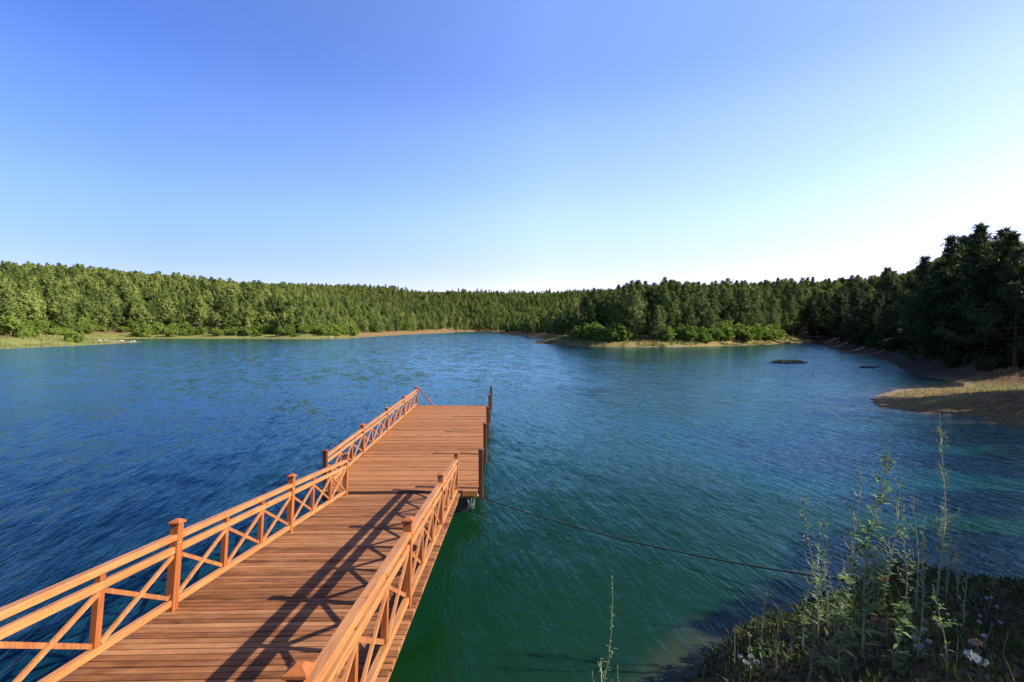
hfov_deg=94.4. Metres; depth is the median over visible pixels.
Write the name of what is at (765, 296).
pine tree
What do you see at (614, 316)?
pine tree
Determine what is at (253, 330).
shrub
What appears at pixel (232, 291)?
pine tree
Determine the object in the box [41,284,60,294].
pine tree
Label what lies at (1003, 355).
shrub
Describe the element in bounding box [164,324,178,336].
shrub
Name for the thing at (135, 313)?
pine tree
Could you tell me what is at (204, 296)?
pine tree
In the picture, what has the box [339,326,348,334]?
shrub
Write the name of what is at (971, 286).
pine tree
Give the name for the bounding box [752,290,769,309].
pine tree
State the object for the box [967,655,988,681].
white flower
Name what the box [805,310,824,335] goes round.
pine tree
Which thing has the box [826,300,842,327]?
pine tree
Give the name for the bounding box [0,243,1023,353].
pine forest
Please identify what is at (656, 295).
pine tree
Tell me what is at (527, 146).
sky
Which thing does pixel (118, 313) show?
pine tree
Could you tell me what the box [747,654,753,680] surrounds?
white flower
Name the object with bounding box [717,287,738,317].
pine tree
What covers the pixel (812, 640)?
tall weed
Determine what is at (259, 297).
pine tree
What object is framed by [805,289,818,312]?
pine tree
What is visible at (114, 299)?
pine tree
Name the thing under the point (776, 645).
tall weed
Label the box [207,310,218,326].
pine tree
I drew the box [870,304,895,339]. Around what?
pine tree
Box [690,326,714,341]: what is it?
shrub
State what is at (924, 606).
tall weed
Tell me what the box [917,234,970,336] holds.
pine tree
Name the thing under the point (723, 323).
shrub
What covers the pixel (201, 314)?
pine tree
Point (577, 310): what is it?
pine tree
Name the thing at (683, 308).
pine tree
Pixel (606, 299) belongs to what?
pine tree
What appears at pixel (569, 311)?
pine tree
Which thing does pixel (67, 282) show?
pine tree
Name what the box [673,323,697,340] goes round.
shrub
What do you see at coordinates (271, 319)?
pine tree
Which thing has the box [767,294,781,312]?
pine tree
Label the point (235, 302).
pine tree
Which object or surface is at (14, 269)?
pine tree
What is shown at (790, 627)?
tall weed
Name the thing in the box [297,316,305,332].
pine tree
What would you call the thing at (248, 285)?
pine tree
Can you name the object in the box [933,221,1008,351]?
pine tree
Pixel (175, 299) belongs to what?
pine tree
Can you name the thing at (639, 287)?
pine tree
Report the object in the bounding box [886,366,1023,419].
dry grass
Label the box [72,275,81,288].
pine tree
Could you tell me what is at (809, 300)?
pine tree
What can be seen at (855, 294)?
pine tree
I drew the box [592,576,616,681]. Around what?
tall weed
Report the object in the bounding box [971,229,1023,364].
pine tree
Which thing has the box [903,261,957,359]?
pine tree
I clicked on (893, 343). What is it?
shrub
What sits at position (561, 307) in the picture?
pine tree
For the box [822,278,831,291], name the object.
pine tree
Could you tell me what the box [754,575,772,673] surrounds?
tall weed
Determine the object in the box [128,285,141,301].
pine tree
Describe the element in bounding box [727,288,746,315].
pine tree
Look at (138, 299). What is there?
pine tree
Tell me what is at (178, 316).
pine tree
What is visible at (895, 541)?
tall weed
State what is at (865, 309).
pine tree
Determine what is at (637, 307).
pine tree
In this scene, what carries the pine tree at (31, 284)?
on the terrain at (1006, 403)
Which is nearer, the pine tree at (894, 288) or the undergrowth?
the undergrowth
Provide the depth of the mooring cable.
11.53 m
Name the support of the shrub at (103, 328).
on the terrain at (1006, 403)
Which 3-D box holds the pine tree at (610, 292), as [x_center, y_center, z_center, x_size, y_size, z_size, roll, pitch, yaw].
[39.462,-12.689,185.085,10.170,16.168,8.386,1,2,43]
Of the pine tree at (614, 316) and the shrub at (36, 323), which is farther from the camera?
the shrub at (36, 323)
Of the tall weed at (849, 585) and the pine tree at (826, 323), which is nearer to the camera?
the tall weed at (849, 585)
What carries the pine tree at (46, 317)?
on the terrain at (1006, 403)
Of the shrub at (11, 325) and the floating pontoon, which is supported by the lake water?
the floating pontoon
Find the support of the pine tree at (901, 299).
on the terrain at (1006, 403)
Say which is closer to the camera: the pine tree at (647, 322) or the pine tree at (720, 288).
the pine tree at (647, 322)
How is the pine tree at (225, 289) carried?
on the terrain at (1006, 403)
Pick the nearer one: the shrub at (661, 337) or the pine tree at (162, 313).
the shrub at (661, 337)
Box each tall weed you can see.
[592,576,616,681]
[740,612,755,674]
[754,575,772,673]
[771,605,781,672]
[783,613,795,674]
[794,561,815,649]
[799,487,832,647]
[802,604,822,677]
[813,532,829,621]
[815,512,835,634]
[816,565,857,681]
[840,506,862,631]
[842,437,896,658]
[842,454,866,595]
[869,491,883,593]
[879,470,907,608]
[879,600,915,681]
[896,514,914,615]
[906,574,931,658]
[908,484,934,610]
[916,514,931,596]
[927,413,962,602]
[930,584,959,678]
[937,498,956,595]
[950,526,966,601]
[957,573,970,629]
[990,540,999,593]
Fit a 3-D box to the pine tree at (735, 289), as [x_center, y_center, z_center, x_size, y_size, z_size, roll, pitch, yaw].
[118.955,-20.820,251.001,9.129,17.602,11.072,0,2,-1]
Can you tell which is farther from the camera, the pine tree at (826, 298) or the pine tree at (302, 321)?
the pine tree at (302, 321)
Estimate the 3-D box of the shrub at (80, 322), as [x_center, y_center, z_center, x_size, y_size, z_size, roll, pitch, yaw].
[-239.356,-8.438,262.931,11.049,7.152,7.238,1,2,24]
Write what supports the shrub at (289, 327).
on the terrain at (1006, 403)
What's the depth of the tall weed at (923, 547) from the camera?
8.16 m
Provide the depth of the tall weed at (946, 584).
8.46 m
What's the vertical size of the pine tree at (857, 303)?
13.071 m
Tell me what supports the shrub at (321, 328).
on the terrain at (1006, 403)
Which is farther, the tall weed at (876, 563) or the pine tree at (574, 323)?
the pine tree at (574, 323)
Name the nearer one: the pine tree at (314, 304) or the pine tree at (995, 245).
the pine tree at (995, 245)
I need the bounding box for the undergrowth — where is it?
[694,561,1023,681]
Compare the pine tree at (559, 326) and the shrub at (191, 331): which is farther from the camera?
the shrub at (191, 331)
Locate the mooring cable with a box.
[483,497,862,582]
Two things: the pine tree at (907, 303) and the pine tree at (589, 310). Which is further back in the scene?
the pine tree at (589, 310)
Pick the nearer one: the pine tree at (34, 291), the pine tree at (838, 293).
the pine tree at (838, 293)
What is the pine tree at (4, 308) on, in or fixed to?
on the terrain at (1006, 403)
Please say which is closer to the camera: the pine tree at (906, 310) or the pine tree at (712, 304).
the pine tree at (906, 310)
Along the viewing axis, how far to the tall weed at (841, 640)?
4.49 m
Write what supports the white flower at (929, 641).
on the terrain at (1006, 403)
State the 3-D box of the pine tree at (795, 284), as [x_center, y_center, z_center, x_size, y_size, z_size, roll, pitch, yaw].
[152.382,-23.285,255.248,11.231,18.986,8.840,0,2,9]
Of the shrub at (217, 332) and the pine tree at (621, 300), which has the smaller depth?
the pine tree at (621, 300)
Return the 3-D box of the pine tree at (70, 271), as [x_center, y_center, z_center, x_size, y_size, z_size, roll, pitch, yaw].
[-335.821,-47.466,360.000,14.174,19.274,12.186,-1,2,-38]
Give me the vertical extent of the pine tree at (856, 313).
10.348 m
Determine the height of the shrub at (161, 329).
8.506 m
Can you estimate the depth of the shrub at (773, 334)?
172.63 m
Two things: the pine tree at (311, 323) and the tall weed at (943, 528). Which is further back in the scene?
the pine tree at (311, 323)
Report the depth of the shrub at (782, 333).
181.98 m
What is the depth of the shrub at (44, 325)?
243.00 m
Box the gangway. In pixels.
[0,452,460,681]
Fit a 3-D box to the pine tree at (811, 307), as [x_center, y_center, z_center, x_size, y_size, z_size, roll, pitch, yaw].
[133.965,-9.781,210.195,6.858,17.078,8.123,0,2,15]
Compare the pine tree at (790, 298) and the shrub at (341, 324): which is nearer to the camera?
the pine tree at (790, 298)
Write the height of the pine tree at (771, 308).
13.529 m
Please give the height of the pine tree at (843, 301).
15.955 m
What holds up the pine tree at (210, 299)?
on the terrain at (1006, 403)
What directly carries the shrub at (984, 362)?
on the terrain at (1006, 403)
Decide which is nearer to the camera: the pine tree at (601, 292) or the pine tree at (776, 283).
the pine tree at (601, 292)
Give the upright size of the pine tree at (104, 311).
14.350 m
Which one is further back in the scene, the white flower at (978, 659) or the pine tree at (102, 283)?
the pine tree at (102, 283)
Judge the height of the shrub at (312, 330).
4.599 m
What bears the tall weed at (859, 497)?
on the terrain at (1006, 403)
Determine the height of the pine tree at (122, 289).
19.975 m
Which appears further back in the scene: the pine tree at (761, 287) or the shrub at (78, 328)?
the pine tree at (761, 287)
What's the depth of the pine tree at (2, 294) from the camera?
247.58 m
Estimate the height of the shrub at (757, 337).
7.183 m
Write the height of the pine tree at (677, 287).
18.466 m
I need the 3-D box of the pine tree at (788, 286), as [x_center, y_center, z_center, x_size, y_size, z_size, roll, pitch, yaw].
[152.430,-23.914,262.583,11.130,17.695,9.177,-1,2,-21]
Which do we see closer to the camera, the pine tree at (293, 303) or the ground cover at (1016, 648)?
the ground cover at (1016, 648)
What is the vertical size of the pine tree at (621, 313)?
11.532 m
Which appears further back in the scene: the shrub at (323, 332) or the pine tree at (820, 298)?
the shrub at (323, 332)
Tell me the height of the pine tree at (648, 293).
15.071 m
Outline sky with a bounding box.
[0,0,1023,293]
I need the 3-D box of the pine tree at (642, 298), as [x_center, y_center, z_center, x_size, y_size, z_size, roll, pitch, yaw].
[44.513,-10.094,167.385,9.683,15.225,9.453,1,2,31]
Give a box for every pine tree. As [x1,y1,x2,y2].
[0,271,13,284]
[0,281,5,290]
[0,292,5,302]
[0,299,13,318]
[1,288,15,300]
[3,298,25,318]
[11,266,22,282]
[12,276,41,293]
[14,290,45,321]
[26,288,46,318]
[34,285,49,311]
[38,272,58,288]
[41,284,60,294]
[41,307,50,324]
[45,288,53,305]
[47,301,59,324]
[50,297,76,319]
[52,268,70,282]
[52,283,65,292]
[55,303,72,327]
[59,277,72,289]
[62,289,81,307]
[63,267,77,280]
[63,282,84,298]
[70,297,98,320]
[70,300,87,320]
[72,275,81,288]
[83,282,95,299]
[87,277,97,296]
[91,289,119,317]
[92,300,101,326]
[92,305,114,325]
[94,280,106,294]
[107,306,112,326]
[110,294,121,308]
[110,306,126,327]
[113,287,133,304]
[114,302,126,320]
[119,273,127,285]
[123,290,130,304]
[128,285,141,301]
[128,295,143,318]
[128,305,135,323]
[132,309,141,324]
[133,306,155,325]
[141,290,151,303]
[148,304,162,324]
[154,289,166,305]
[156,297,178,323]
[156,305,166,325]
[161,309,175,325]
[171,292,181,316]
[171,310,184,326]
[182,298,194,320]
[190,296,211,319]
[191,306,210,326]
[199,290,217,307]
[206,295,217,316]
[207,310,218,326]
[210,278,217,293]
[213,295,218,311]
[218,286,231,298]
[219,301,227,321]
[222,294,229,316]
[222,303,234,326]
[223,284,244,302]
[230,313,245,328]
[232,296,239,312]
[237,303,244,313]
[237,305,259,327]
[239,281,258,299]
[241,316,254,327]
[245,286,257,299]
[253,298,258,316]
[256,300,266,321]
[257,291,265,306]
[262,289,274,310]
[267,316,275,324]
[272,300,287,315]
[274,311,288,326]
[274,318,280,328]
[286,310,297,328]
[289,299,297,310]
[297,307,308,325]
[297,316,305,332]
[306,314,314,327]
[308,310,315,325]
[309,312,322,324]
[312,300,319,314]
[317,308,325,323]
[330,300,338,313]
[523,317,534,333]
[545,308,556,334]
[551,314,558,335]
[556,313,567,336]
[559,301,564,311]
[563,302,579,333]
[570,313,583,331]
[571,308,583,326]
[576,297,587,327]
[576,299,600,326]
[579,289,590,312]
[583,287,602,321]
[596,290,603,324]
[597,288,605,322]
[599,291,622,328]
[601,294,610,320]
[603,289,614,313]
[606,308,618,328]
[610,285,630,329]
[616,306,632,334]
[620,309,634,340]
[623,290,647,340]
[623,294,641,325]
[627,280,649,307]
[635,279,648,301]
[635,291,651,328]
[635,319,645,336]
[642,280,649,296]
[643,288,653,319]
[644,306,670,340]
[644,312,651,332]
[645,281,677,322]
[647,282,656,321]
[651,285,663,306]
[654,305,667,330]
[657,280,681,305]
[661,296,677,324]
[661,301,678,336]
[665,295,682,326]
[670,282,690,306]
[673,284,696,323]
[677,302,700,327]
[680,301,687,326]
[684,280,695,296]
[687,298,712,324]
[690,291,710,328]
[691,282,697,294]
[693,285,706,322]
[698,283,709,301]
[702,298,722,327]
[702,308,718,329]
[707,285,722,310]
[709,293,725,322]
[717,284,724,294]
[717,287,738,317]
[717,298,743,325]
[722,313,733,326]
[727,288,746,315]
[732,286,737,296]
[733,280,740,288]
[733,289,764,325]
[735,312,748,325]
[744,290,767,326]
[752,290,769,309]
[754,282,765,294]
[754,302,777,326]
[762,290,771,301]
[765,309,781,329]
[766,299,781,323]
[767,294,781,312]
[767,306,781,325]
[770,277,784,290]
[773,288,782,298]
[776,282,783,294]
[779,282,790,298]
[779,310,792,332]
[782,293,801,314]
[782,301,799,335]
[787,281,805,297]
[787,318,794,335]
[793,312,805,335]
[794,291,807,320]
[795,288,807,314]
[803,297,815,321]
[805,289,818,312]
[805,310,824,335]
[806,300,822,334]
[809,276,817,288]
[813,292,830,311]
[816,294,832,310]
[817,294,840,339]
[818,306,830,336]
[819,303,827,310]
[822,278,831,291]
[824,290,842,321]
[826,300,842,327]
[827,306,847,338]
[833,295,849,332]
[833,307,869,344]
[836,286,849,300]
[841,289,864,332]
[842,298,863,336]
[845,275,860,289]
[845,281,855,299]
[847,281,872,307]
[848,291,884,334]
[850,267,898,318]
[856,296,887,334]
[861,305,882,340]
[866,281,875,289]
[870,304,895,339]
[873,275,923,327]
[879,301,907,337]
[880,285,912,336]
[883,277,901,304]
[886,284,900,319]
[890,255,933,339]
[893,263,936,349]
[895,302,919,343]
[901,274,915,287]
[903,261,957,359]
[913,266,921,275]
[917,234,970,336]
[924,284,975,352]
[930,246,1023,368]
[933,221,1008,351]
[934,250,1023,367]
[940,234,983,270]
[943,268,1022,351]
[956,261,998,352]
[958,227,1019,305]
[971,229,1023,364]
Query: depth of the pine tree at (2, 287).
276.43 m
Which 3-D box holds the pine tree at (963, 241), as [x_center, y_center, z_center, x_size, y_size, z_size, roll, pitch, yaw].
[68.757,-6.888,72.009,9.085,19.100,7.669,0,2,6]
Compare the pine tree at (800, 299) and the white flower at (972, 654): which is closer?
the white flower at (972, 654)
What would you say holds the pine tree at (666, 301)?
on the terrain at (1006, 403)
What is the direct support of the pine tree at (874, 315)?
on the terrain at (1006, 403)
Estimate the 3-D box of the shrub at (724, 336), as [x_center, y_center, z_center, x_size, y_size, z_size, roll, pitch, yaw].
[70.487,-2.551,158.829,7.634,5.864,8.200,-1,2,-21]
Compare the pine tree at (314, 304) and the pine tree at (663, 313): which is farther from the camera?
the pine tree at (314, 304)
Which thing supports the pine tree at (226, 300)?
on the terrain at (1006, 403)
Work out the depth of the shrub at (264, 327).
281.94 m
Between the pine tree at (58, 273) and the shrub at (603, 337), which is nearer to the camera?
the shrub at (603, 337)
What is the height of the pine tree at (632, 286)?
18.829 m
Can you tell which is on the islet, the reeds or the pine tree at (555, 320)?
the reeds
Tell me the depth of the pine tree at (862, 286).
153.15 m
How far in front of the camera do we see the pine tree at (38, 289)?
266.76 m
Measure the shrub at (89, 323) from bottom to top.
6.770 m
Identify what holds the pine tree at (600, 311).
on the terrain at (1006, 403)
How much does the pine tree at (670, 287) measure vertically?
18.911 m
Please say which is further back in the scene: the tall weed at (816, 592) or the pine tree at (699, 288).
the pine tree at (699, 288)
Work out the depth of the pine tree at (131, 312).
291.42 m
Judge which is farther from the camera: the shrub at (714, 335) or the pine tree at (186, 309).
the pine tree at (186, 309)
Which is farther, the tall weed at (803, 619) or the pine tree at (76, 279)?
the pine tree at (76, 279)
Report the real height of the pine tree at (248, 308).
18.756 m
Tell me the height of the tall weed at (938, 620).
0.866 m
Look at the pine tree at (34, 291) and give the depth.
261.67 m
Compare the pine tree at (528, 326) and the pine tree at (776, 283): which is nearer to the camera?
the pine tree at (776, 283)
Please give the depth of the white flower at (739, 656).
5.78 m
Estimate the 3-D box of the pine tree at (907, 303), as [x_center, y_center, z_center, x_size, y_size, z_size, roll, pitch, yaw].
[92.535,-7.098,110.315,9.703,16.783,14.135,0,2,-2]
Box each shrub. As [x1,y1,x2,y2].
[0,313,33,337]
[11,329,37,337]
[24,320,49,328]
[28,324,43,336]
[31,318,47,330]
[48,326,61,334]
[52,324,84,333]
[53,317,75,325]
[62,328,85,342]
[72,320,86,327]
[82,320,95,329]
[83,326,93,333]
[89,318,99,329]
[98,325,111,331]
[114,326,125,330]
[125,322,139,331]
[130,323,151,336]
[141,322,160,329]
[153,323,177,334]
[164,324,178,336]
[177,321,189,334]
[186,327,200,335]
[193,325,208,334]
[211,326,236,333]
[211,329,229,335]
[230,327,241,334]
[240,327,251,335]
[247,326,257,334]
[253,322,274,333]
[274,326,290,335]
[283,323,298,332]
[286,329,295,335]
[296,324,325,333]
[309,327,317,333]
[316,326,331,331]
[318,328,334,335]
[333,326,343,335]
[335,321,346,327]
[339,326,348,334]
[349,325,359,335]
[567,325,582,339]
[582,322,604,339]
[592,329,606,340]
[604,322,627,340]
[606,328,635,341]
[655,333,668,340]
[658,326,676,340]
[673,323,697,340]
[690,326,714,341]
[700,326,722,339]
[712,321,733,336]
[715,325,735,340]
[732,321,763,341]
[745,322,762,339]
[751,325,778,339]
[761,327,773,337]
[764,323,780,340]
[777,329,787,337]
[849,333,871,345]
[868,333,886,349]
[879,336,911,351]
[905,337,932,360]
[970,351,1009,367]
[972,354,996,370]
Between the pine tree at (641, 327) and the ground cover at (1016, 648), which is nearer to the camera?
the ground cover at (1016, 648)
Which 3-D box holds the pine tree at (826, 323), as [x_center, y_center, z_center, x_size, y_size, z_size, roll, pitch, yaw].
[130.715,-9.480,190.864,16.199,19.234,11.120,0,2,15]
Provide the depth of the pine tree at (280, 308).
310.94 m
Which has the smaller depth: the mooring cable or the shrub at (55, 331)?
the mooring cable
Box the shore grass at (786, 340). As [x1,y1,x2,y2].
[0,333,801,347]
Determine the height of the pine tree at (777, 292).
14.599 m
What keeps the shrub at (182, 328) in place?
on the terrain at (1006, 403)
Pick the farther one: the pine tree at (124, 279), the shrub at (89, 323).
the pine tree at (124, 279)
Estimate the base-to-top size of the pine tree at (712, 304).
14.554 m
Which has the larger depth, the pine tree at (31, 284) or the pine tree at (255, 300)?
the pine tree at (255, 300)
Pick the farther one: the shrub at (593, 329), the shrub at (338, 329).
the shrub at (338, 329)
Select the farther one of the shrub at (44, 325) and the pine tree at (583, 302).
the shrub at (44, 325)
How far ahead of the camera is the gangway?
6.39 m
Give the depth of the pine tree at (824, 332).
207.12 m
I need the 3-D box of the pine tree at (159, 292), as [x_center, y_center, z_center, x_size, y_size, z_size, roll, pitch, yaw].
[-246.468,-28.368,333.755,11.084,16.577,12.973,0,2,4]
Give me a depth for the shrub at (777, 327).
175.96 m
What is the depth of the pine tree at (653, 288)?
188.87 m
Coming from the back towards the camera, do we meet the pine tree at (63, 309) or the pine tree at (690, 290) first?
the pine tree at (63, 309)
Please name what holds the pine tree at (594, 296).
on the terrain at (1006, 403)
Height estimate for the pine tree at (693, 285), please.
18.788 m
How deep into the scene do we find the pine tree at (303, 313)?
284.97 m
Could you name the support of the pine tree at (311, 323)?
on the terrain at (1006, 403)
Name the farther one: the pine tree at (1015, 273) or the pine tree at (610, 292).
the pine tree at (610, 292)
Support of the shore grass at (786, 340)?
on the terrain at (1006, 403)
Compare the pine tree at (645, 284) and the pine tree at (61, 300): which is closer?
the pine tree at (645, 284)
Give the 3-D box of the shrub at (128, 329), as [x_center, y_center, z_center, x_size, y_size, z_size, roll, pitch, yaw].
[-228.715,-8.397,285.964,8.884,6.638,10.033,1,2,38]
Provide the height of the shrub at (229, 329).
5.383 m
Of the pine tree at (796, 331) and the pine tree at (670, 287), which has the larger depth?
the pine tree at (796, 331)
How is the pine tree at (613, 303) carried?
on the terrain at (1006, 403)
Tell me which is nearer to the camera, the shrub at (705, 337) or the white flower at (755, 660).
the white flower at (755, 660)
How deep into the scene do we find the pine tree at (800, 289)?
241.15 m
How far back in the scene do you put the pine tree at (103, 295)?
289.74 m
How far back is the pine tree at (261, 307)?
313.60 m
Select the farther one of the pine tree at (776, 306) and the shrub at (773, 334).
the pine tree at (776, 306)
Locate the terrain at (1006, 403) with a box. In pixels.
[0,291,1023,681]
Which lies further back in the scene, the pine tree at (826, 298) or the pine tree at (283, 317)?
the pine tree at (283, 317)
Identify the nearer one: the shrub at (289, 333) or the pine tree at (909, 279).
the pine tree at (909, 279)
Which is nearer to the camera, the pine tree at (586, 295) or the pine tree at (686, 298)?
the pine tree at (686, 298)
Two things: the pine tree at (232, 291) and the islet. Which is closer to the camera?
the islet
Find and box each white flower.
[738,654,742,681]
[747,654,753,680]
[753,659,758,681]
[925,639,932,652]
[963,649,978,669]
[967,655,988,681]
[970,638,982,665]
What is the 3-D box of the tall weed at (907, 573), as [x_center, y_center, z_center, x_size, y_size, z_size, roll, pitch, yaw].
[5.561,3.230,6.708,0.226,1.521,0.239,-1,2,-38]
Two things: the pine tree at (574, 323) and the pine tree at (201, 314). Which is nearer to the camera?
the pine tree at (574, 323)
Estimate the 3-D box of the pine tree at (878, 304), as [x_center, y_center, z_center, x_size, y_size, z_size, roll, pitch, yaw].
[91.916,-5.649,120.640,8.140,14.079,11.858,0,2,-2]
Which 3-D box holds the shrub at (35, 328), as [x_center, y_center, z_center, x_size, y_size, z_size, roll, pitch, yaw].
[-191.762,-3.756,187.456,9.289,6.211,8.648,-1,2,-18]
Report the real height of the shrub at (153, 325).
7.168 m
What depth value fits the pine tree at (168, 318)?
300.80 m
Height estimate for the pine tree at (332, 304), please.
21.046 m
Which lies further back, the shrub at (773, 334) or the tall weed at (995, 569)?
the shrub at (773, 334)
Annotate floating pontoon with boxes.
[319,386,491,511]
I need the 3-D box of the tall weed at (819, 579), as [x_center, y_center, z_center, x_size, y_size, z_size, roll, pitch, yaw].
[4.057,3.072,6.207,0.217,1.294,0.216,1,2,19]
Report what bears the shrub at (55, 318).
on the terrain at (1006, 403)
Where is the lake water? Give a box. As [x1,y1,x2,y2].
[0,332,1023,681]
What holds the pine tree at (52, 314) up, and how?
on the terrain at (1006, 403)
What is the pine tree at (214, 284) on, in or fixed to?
on the terrain at (1006, 403)
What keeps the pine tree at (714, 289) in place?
on the terrain at (1006, 403)
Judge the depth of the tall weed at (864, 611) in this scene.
4.73 m
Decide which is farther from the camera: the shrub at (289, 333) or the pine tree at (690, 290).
the shrub at (289, 333)
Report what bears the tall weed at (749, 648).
on the terrain at (1006, 403)
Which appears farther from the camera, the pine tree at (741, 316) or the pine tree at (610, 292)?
the pine tree at (610, 292)
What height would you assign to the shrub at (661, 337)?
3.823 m
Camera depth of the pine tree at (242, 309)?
301.99 m
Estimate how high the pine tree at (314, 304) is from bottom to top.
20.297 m
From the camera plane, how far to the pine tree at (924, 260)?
79.65 m
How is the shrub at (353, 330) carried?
on the terrain at (1006, 403)
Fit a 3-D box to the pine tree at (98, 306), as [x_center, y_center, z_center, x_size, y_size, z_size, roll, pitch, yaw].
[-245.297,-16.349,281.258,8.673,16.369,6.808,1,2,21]
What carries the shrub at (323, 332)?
on the terrain at (1006, 403)
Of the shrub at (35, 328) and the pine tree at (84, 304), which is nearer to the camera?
the shrub at (35, 328)
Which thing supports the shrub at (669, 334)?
on the terrain at (1006, 403)
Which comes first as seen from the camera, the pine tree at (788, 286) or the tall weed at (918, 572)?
the tall weed at (918, 572)
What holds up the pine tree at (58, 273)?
on the terrain at (1006, 403)
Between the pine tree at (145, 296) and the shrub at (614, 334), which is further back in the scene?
the pine tree at (145, 296)
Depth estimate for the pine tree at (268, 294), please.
341.35 m
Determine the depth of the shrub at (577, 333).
167.30 m
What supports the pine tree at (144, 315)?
on the terrain at (1006, 403)
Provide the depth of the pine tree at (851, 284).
242.51 m
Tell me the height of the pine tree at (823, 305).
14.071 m
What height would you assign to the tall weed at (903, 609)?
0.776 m
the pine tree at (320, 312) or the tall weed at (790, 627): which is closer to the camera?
the tall weed at (790, 627)
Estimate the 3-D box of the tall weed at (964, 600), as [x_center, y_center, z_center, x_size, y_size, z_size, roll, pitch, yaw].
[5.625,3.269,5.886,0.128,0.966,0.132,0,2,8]
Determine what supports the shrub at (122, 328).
on the terrain at (1006, 403)
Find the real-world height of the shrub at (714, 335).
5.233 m
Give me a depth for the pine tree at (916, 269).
223.59 m
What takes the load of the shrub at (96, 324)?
on the terrain at (1006, 403)
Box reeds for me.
[770,359,805,362]
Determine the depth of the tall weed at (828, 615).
5.96 m
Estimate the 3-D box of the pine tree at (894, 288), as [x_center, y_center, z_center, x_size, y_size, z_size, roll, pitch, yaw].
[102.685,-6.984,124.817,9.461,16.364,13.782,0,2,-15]
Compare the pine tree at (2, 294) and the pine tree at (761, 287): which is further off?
the pine tree at (761, 287)
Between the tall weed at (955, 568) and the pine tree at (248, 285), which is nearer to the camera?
the tall weed at (955, 568)
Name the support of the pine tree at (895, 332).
on the terrain at (1006, 403)
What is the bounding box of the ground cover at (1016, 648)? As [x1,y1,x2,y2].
[679,554,1023,681]
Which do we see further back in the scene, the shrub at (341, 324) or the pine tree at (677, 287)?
the shrub at (341, 324)
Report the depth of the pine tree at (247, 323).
286.42 m
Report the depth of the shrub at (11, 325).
173.80 m
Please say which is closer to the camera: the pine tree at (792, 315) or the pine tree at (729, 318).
the pine tree at (729, 318)
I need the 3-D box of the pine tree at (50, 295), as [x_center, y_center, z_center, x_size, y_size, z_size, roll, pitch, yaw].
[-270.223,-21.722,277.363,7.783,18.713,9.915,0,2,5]
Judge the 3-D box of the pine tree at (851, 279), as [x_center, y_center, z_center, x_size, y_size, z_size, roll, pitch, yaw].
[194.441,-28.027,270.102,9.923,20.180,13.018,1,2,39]
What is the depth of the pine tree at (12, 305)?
237.55 m
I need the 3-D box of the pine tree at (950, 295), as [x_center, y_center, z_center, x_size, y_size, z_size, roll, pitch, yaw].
[59.841,-2.347,64.371,6.568,11.360,9.568,1,2,44]
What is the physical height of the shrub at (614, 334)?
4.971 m
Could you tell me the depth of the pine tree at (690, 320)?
157.16 m
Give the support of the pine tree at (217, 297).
on the terrain at (1006, 403)
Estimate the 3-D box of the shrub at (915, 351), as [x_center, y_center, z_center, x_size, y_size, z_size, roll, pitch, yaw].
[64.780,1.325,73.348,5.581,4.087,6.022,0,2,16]
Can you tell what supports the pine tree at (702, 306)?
on the terrain at (1006, 403)
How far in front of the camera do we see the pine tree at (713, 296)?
175.25 m
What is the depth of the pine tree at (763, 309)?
187.20 m
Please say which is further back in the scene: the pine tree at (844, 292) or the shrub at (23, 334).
the pine tree at (844, 292)
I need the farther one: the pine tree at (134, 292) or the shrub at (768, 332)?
the pine tree at (134, 292)
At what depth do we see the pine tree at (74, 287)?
302.98 m
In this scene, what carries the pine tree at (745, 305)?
on the terrain at (1006, 403)
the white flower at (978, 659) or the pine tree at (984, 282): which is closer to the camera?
the white flower at (978, 659)
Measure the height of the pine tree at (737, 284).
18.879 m
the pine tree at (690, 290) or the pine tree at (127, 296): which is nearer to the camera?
the pine tree at (690, 290)
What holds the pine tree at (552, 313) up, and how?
on the terrain at (1006, 403)
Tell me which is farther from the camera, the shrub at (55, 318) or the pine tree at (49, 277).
the pine tree at (49, 277)
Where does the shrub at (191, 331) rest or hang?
on the terrain at (1006, 403)
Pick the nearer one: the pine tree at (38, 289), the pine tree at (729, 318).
the pine tree at (729, 318)
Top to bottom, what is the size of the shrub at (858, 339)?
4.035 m
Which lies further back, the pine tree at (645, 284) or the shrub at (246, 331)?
the shrub at (246, 331)
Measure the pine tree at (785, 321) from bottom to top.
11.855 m
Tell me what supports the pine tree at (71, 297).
on the terrain at (1006, 403)
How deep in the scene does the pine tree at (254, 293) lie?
354.82 m
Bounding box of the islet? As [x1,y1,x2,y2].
[768,361,807,363]
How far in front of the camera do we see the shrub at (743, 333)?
161.90 m
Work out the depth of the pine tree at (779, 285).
279.32 m
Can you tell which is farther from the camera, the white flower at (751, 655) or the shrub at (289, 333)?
the shrub at (289, 333)
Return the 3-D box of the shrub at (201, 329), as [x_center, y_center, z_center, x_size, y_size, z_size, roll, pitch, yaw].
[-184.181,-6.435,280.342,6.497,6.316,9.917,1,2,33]

